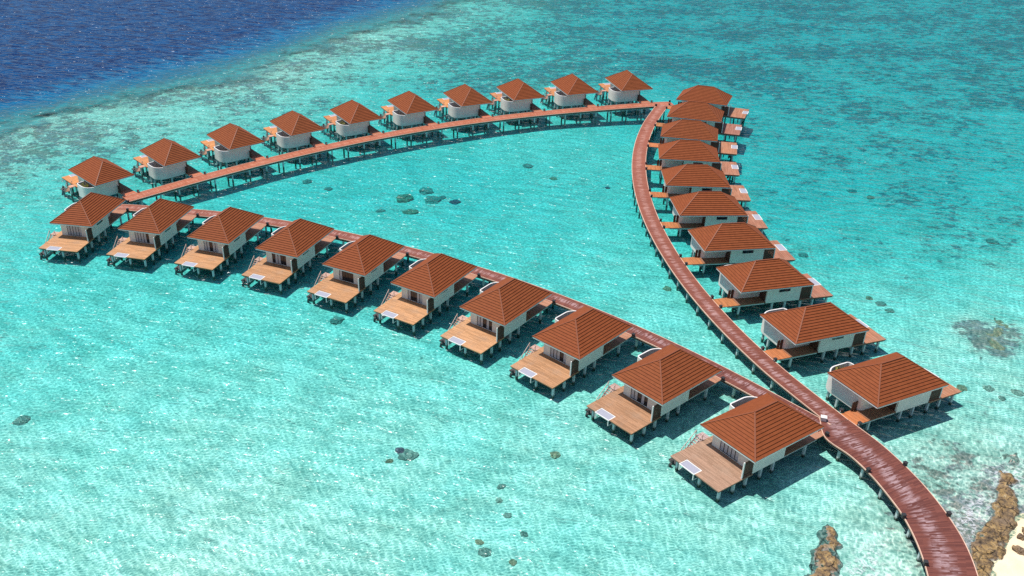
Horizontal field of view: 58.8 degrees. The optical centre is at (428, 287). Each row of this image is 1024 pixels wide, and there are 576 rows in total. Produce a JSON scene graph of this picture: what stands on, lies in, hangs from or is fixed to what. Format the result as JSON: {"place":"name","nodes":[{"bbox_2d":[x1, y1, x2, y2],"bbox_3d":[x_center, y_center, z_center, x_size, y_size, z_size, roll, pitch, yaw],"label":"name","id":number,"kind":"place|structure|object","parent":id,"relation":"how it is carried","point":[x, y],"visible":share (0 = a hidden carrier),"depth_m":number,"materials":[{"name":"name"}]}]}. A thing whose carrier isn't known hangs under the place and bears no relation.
{"place":"outdoors","nodes":[
{"label":"outdoors","id":0,"kind":"place"},
{"bbox_2d":[0,0,1023,575],"bbox_3d":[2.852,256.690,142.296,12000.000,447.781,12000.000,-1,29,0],"label":"seabed","id":1,"kind":"structure","parent":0,"point":[240,554],"depth_m":127.40,"materials":[{"name":"teal sand"}]},
{"bbox_2d":[12,415,29,425],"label":"coral rock","id":2,"kind":"object","parent":1,"relation":"on","point":[23,419],"visible":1,"depth_m":114.68,"materials":[{"name":"stone"}]},
{"bbox_2d":[39,192,125,263],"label":"water villa","id":3,"kind":"object","parent":1,"relation":"on","point":[85,221],"visible":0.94,"depth_m":156.41,"materials":[{"name":"tile"}]},
{"bbox_2d":[67,226,81,235],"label":"sliding door","id":4,"kind":"structure","parent":3,"relation":"in","point":[72,230],"depth_m":156.86,"materials":[{"name":"glass"}]},
{"bbox_2d":[61,156,136,205],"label":"water villa","id":5,"kind":"object","parent":1,"relation":"on","point":[99,175],"visible":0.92,"depth_m":173.60,"materials":[{"name":"tile"}]},
{"bbox_2d":[106,198,196,270],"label":"water villa","id":6,"kind":"object","parent":1,"relation":"on","point":[154,227],"visible":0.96,"depth_m":153.77,"materials":[{"name":"tile"}]},
{"bbox_2d":[135,232,149,242],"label":"sliding door","id":7,"kind":"structure","parent":6,"relation":"in","point":[140,237],"depth_m":154.28,"materials":[{"name":"glass"}]},
{"bbox_2d":[132,138,202,194],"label":"water villa","id":8,"kind":"object","parent":1,"relation":"on","point":[162,159],"visible":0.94,"depth_m":181.95,"materials":[{"name":"tile"}]},
{"bbox_2d":[174,207,266,281],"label":"water villa","id":9,"kind":"object","parent":1,"relation":"on","point":[223,236],"visible":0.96,"depth_m":150.45,"materials":[{"name":"tile"}]},
{"bbox_2d":[204,241,218,252],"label":"sliding door","id":10,"kind":"structure","parent":9,"relation":"in","point":[209,246],"depth_m":150.97,"materials":[{"name":"glass"}]},
{"bbox_2d":[198,123,264,175],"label":"water villa","id":11,"kind":"object","parent":1,"relation":"on","point":[228,143],"visible":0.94,"depth_m":189.67,"materials":[{"name":"tile"}]},
{"bbox_2d":[241,218,335,294],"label":"water villa","id":12,"kind":"object","parent":1,"relation":"on","point":[292,248],"visible":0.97,"depth_m":146.13,"materials":[{"name":"tile"}]},
{"bbox_2d":[272,253,286,264],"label":"sliding door","id":13,"kind":"structure","parent":12,"relation":"in","point":[280,259],"depth_m":146.75,"materials":[{"name":"glass"}]},
{"bbox_2d":[262,110,324,162],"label":"water villa","id":14,"kind":"object","parent":1,"relation":"on","point":[292,129],"visible":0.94,"depth_m":196.63,"materials":[{"name":"tile"}]},
{"bbox_2d":[330,316,343,323],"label":"coral rock","id":15,"kind":"object","parent":1,"relation":"on","point":[336,318],"visible":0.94,"depth_m":135.57,"materials":[{"name":"teal stone"}]},
{"bbox_2d":[321,100,381,149],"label":"water villa","id":16,"kind":"object","parent":1,"relation":"on","point":[356,117],"visible":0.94,"depth_m":202.90,"materials":[{"name":"tile"}]},
{"bbox_2d":[306,234,405,313],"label":"water villa","id":17,"kind":"object","parent":1,"relation":"on","point":[360,264],"visible":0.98,"depth_m":140.75,"materials":[{"name":"tile"}]},
{"bbox_2d":[339,270,353,282],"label":"sliding door","id":18,"kind":"structure","parent":17,"relation":"in","point":[345,276],"depth_m":141.40,"materials":[{"name":"glass"}]},
{"bbox_2d":[123,102,672,204],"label":"boardwalk","id":19,"kind":"structure","parent":1,"relation":"on","point":[141,196],"depth_m":199.53,"materials":[{"name":"brown wood"}]},
{"bbox_2d":[395,447,403,453],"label":"coral rock","id":20,"kind":"object","parent":1,"relation":"on","point":[399,450],"visible":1,"depth_m":108.75,"materials":[{"name":"grey stone"}]},
{"bbox_2d":[396,194,413,202],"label":"coral rock","id":21,"kind":"object","parent":1,"relation":"on","point":[403,196],"visible":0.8,"depth_m":179.00,"materials":[{"name":"teal stone"}]},
{"bbox_2d":[397,448,418,459],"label":"coral rock","id":22,"kind":"object","parent":1,"relation":"on","point":[407,454],"visible":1,"depth_m":107.93,"materials":[{"name":"stone"}]},
{"bbox_2d":[379,91,437,139],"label":"water villa","id":23,"kind":"object","parent":1,"relation":"on","point":[407,108],"visible":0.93,"depth_m":208.37,"materials":[{"name":"tile"}]},
{"bbox_2d":[402,209,418,214],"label":"coral rock","id":24,"kind":"object","parent":1,"relation":"on","point":[412,210],"visible":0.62,"depth_m":172.98,"materials":[{"name":"teal stone"}]},
{"bbox_2d":[373,253,476,335],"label":"water villa","id":25,"kind":"object","parent":1,"relation":"on","point":[429,285],"visible":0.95,"depth_m":134.96,"materials":[{"name":"tile"}]},
{"bbox_2d":[408,290,421,303],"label":"sliding door","id":26,"kind":"structure","parent":25,"relation":"in","point":[414,296],"depth_m":135.62,"materials":[{"name":"white glass"}]},
{"bbox_2d":[419,187,433,193],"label":"coral rock","id":27,"kind":"object","parent":1,"relation":"on","point":[429,192],"visible":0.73,"depth_m":182.39,"materials":[{"name":"teal stone"}]},
{"bbox_2d":[424,196,440,203],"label":"coral rock","id":28,"kind":"object","parent":1,"relation":"on","point":[435,198],"visible":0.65,"depth_m":178.17,"materials":[{"name":"teal stone"}]},
{"bbox_2d":[449,199,460,204],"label":"coral rock","id":29,"kind":"object","parent":1,"relation":"on","point":[455,202],"visible":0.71,"depth_m":177.72,"materials":[{"name":"blue stone"}]},
{"bbox_2d":[436,84,492,131],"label":"water villa","id":30,"kind":"object","parent":1,"relation":"on","point":[465,101],"visible":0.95,"depth_m":212.74,"materials":[{"name":"tile"}]},
{"bbox_2d":[117,204,829,432],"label":"boardwalk","id":31,"kind":"structure","parent":1,"relation":"on","point":[740,384],"depth_m":134.59,"materials":[{"name":"brown wood"}]},
{"bbox_2d":[475,539,483,544],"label":"coral rock","id":32,"kind":"object","parent":1,"relation":"on","point":[479,541],"visible":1,"depth_m":95.46,"materials":[{"name":"stone"}]},
{"bbox_2d":[478,547,490,556],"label":"coral rock","id":33,"kind":"object","parent":1,"relation":"on","point":[482,553],"visible":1,"depth_m":94.12,"materials":[{"name":"stone"}]},
{"bbox_2d":[439,277,551,364],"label":"water villa","id":34,"kind":"object","parent":1,"relation":"on","point":[501,310],"visible":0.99,"depth_m":128.07,"materials":[{"name":"tile"}]},
{"bbox_2d":[477,316,491,330],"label":"sliding door","id":35,"kind":"structure","parent":34,"relation":"in","point":[482,322],"depth_m":128.81,"materials":[{"name":"white glass"}]},
{"bbox_2d":[495,497,502,502],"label":"coral rock","id":36,"kind":"object","parent":1,"relation":"on","point":[499,500],"visible":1,"depth_m":101.07,"materials":[{"name":"stone"}]},
{"bbox_2d":[497,484,505,488],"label":"coral rock","id":37,"kind":"object","parent":1,"relation":"on","point":[502,486],"visible":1,"depth_m":103.04,"materials":[{"name":"stone"}]},
{"bbox_2d":[503,512,511,517],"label":"coral rock","id":38,"kind":"object","parent":1,"relation":"on","point":[506,515],"visible":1,"depth_m":98.96,"materials":[{"name":"stone"}]},
{"bbox_2d":[509,559,516,565],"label":"coral rock","id":39,"kind":"object","parent":1,"relation":"on","point":[513,562],"visible":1,"depth_m":92.96,"materials":[{"name":"stone"}]},
{"bbox_2d":[487,78,544,124],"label":"water villa","id":40,"kind":"object","parent":1,"relation":"on","point":[519,94],"visible":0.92,"depth_m":216.25,"materials":[{"name":"tile"}]},
{"bbox_2d":[550,451,560,458],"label":"coral rock","id":41,"kind":"object","parent":1,"relation":"on","point":[555,454],"visible":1,"depth_m":107.72,"materials":[{"name":"stone"}]},
{"bbox_2d":[540,74,598,118],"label":"water villa","id":42,"kind":"object","parent":1,"relation":"on","point":[572,90],"visible":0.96,"depth_m":219.43,"materials":[{"name":"tile"}]},
{"bbox_2d":[509,305,631,398],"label":"water villa","id":43,"kind":"object","parent":1,"relation":"on","point":[577,341],"visible":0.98,"depth_m":120.64,"materials":[{"name":"tile"}]},
{"bbox_2d":[550,347,565,363],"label":"sliding door","id":44,"kind":"structure","parent":43,"relation":"in","point":[554,353],"depth_m":121.45,"materials":[{"name":"white glass"}]},
{"bbox_2d":[594,70,652,115],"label":"water villa","id":45,"kind":"object","parent":1,"relation":"on","point":[625,86],"visible":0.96,"depth_m":221.89,"materials":[{"name":"tile"}]},
{"bbox_2d":[585,344,721,444],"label":"water villa","id":46,"kind":"object","parent":1,"relation":"on","point":[659,382],"visible":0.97,"depth_m":112.04,"materials":[{"name":"paint"}]},
{"bbox_2d":[631,389,647,406],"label":"sliding door","id":47,"kind":"structure","parent":46,"relation":"in","point":[637,396],"depth_m":112.96,"materials":[{"name":"white glass"}]},
{"bbox_2d":[663,286,671,290],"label":"coral rock","id":48,"kind":"object","parent":1,"relation":"on","point":[667,288],"visible":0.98,"depth_m":143.46,"materials":[{"name":"teal stone"}]},
{"bbox_2d":[646,139,739,187],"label":"water villa","id":49,"kind":"object","parent":1,"relation":"on","point":[678,152],"visible":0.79,"depth_m":179.85,"materials":[{"name":"tile"}]},
{"bbox_2d":[648,119,737,161],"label":"water villa","id":50,"kind":"object","parent":1,"relation":"on","point":[700,130],"visible":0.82,"depth_m":190.56,"materials":[{"name":"tile"}]},
{"bbox_2d":[656,101,741,142],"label":"water villa","id":51,"kind":"object","parent":1,"relation":"on","point":[709,114],"visible":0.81,"depth_m":201.45,"materials":[{"name":"tile"}]},
{"bbox_2d":[650,164,750,212],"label":"water villa","id":52,"kind":"object","parent":1,"relation":"on","point":[684,179],"visible":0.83,"depth_m":168.33,"materials":[{"name":"tile"}]},
{"bbox_2d":[667,85,748,128],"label":"water villa","id":53,"kind":"object","parent":1,"relation":"on","point":[716,97],"visible":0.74,"depth_m":211.89,"materials":[{"name":"tile"}]},
{"bbox_2d":[661,191,767,239],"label":"water villa","id":54,"kind":"object","parent":1,"relation":"on","point":[692,210],"visible":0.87,"depth_m":157.14,"materials":[{"name":"tile"}]},
{"bbox_2d":[717,217,726,219],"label":"window","id":55,"kind":"structure","parent":54,"relation":"in","point":[718,218],"depth_m":156.79,"materials":[{"name":"black glass"}]},
{"bbox_2d":[681,222,795,276],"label":"water villa","id":56,"kind":"object","parent":1,"relation":"on","point":[728,243],"visible":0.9,"depth_m":145.90,"materials":[{"name":"tile"}]},
{"bbox_2d":[725,251,730,260],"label":"door","id":57,"kind":"structure","parent":56,"relation":"in","point":[727,256],"depth_m":146.43,"materials":[{"name":"brown wood"}]},
{"bbox_2d":[742,250,753,253],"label":"window","id":58,"kind":"structure","parent":56,"relation":"in","point":[745,251],"depth_m":145.47,"materials":[{"name":"black glass"}]},
{"bbox_2d":[632,104,847,424],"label":"boardwalk","id":59,"kind":"structure","parent":1,"relation":"on","point":[742,342],"depth_m":137.10,"materials":[{"name":"brown wood"}]},
{"bbox_2d":[668,392,823,501],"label":"water villa","id":60,"kind":"object","parent":1,"relation":"on","point":[749,437],"visible":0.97,"depth_m":102.72,"materials":[{"name":"paint"}]},
{"bbox_2d":[720,441,738,460],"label":"sliding door","id":61,"kind":"structure","parent":60,"relation":"in","point":[724,447],"depth_m":103.78,"materials":[{"name":"glass"}]},
{"bbox_2d":[713,258,832,318],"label":"water villa","id":62,"kind":"object","parent":1,"relation":"on","point":[760,282],"visible":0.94,"depth_m":134.69,"materials":[{"name":"tile"}]},
{"bbox_2d":[759,291,766,300],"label":"door","id":63,"kind":"structure","parent":62,"relation":"in","point":[762,295],"depth_m":135.19,"materials":[{"name":"brown wood"}]},
{"bbox_2d":[760,302,885,369],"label":"water villa","id":64,"kind":"object","parent":1,"relation":"on","point":[823,328],"visible":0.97,"depth_m":122.83,"materials":[{"name":"tile"}]},
{"bbox_2d":[809,341,818,350],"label":"door","id":65,"kind":"structure","parent":64,"relation":"in","point":[813,344],"depth_m":123.30,"materials":[{"name":"brown wood"}]},
{"bbox_2d":[804,524,842,575],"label":"rock outcrop","id":66,"kind":"object","parent":1,"relation":"on","point":[827,559],"visible":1,"depth_m":92.84,"materials":[{"name":"brown stone"}]},
{"bbox_2d":[875,301,886,306],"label":"coral rock","id":67,"kind":"object","parent":1,"relation":"on","point":[880,303],"visible":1,"depth_m":138.42,"materials":[{"name":"teal stone"}]},
{"bbox_2d":[825,352,961,432],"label":"water villa","id":68,"kind":"object","parent":1,"relation":"on","point":[868,391],"visible":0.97,"depth_m":110.94,"materials":[{"name":"tile"}]},
{"bbox_2d":[888,403,896,410],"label":"door","id":69,"kind":"structure","parent":68,"relation":"in","point":[892,406],"depth_m":111.27,"materials":[{"name":"brown wood"}]},
{"bbox_2d":[819,418,977,575],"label":"boardwalk","id":70,"kind":"structure","parent":1,"relation":"on","point":[941,545],"depth_m":97.40,"materials":[{"name":"brown wood"}]},
{"bbox_2d":[820,415,826,421],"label":"service box","id":71,"kind":"object","parent":70,"relation":"on","point":[823,418],"visible":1,"depth_m":109.37,"materials":[{"name":"white metal"}]},
{"bbox_2d":[901,513,906,518],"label":"bollard lamp","id":72,"kind":"object","parent":70,"relation":"on","point":[903,515],"visible":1,"depth_m":94.90,"materials":[{"name":"black metal"}]},
{"bbox_2d":[923,559,928,565],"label":"bollard lamp","id":73,"kind":"object","parent":70,"relation":"on","point":[925,562],"visible":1,"depth_m":89.09,"materials":[{"name":"black metal"}]},
{"bbox_2d":[946,511,951,516],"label":"bollard lamp","id":74,"kind":"object","parent":70,"relation":"on","point":[948,513],"visible":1,"depth_m":95.08,"materials":[{"name":"black metal"}]},
{"bbox_2d":[956,384,966,390],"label":"coral rock","id":75,"kind":"object","parent":1,"relation":"on","point":[962,387],"visible":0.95,"depth_m":118.83,"materials":[{"name":"green stone"}]},
{"bbox_2d":[983,385,994,391],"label":"coral rock","id":76,"kind":"object","parent":1,"relation":"on","point":[987,387],"visible":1,"depth_m":118.60,"materials":[{"name":"green stone"}]},
{"bbox_2d":[985,238,998,243],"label":"coral rock","id":77,"kind":"object","parent":1,"relation":"on","point":[989,240],"visible":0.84,"depth_m":157.67,"materials":[{"name":"teal stone"}]},
{"bbox_2d":[969,470,1020,575],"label":"rock outcrop","id":78,"kind":"object","parent":1,"relation":"on","point":[991,537],"visible":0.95,"depth_m":95.75,"materials":[{"name":"brown stone"}]},
{"bbox_2d":[1002,453,1019,469],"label":"rock outcrop","id":79,"kind":"object","parent":1,"relation":"on","point":[1014,458],"visible":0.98,"depth_m":106.10,"materials":[{"name":"grey stone"}]},
{"bbox_2d":[1011,389,1023,395],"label":"coral rock","id":80,"kind":"object","parent":1,"relation":"on","point":[1017,392],"visible":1,"depth_m":117.69,"materials":[{"name":"green stone"}]},
{"bbox_2d":[0,0,1023,575],"bbox_3d":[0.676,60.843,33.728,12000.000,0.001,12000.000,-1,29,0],"label":"sea water","id":81,"kind":"structure","parent":0,"point":[62,54],"depth_m":213.11,"materials":[{"name":"teal liquid"}]},
{"bbox_2d":[985,320,1009,350],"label":"coral bed","id":82,"kind":"object","parent":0,"point":[997,332],"visible":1,"depth_m":130.16,"materials":[{"name":"green stone"}]},
{"bbox_2d":[991,513,1023,575],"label":"beach","id":83,"kind":"structure","parent":0,"point":[1011,563],"depth_m":92.14,"materials":[{"name":"beige sand"}]},
{"bbox_2d":[1012,545,1023,555],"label":"beach boulder","id":84,"kind":"object","parent":83,"relation":"on","point":[1018,549],"visible":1,"depth_m":92.91,"materials":[{"name":"brown stone"}]},
{"bbox_2d":[1017,533,1023,539],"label":"beach boulder","id":85,"kind":"object","parent":83,"relation":"on","point":[1020,536],"visible":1,"depth_m":94.61,"materials":[{"name":"brown stone"}]}
]}

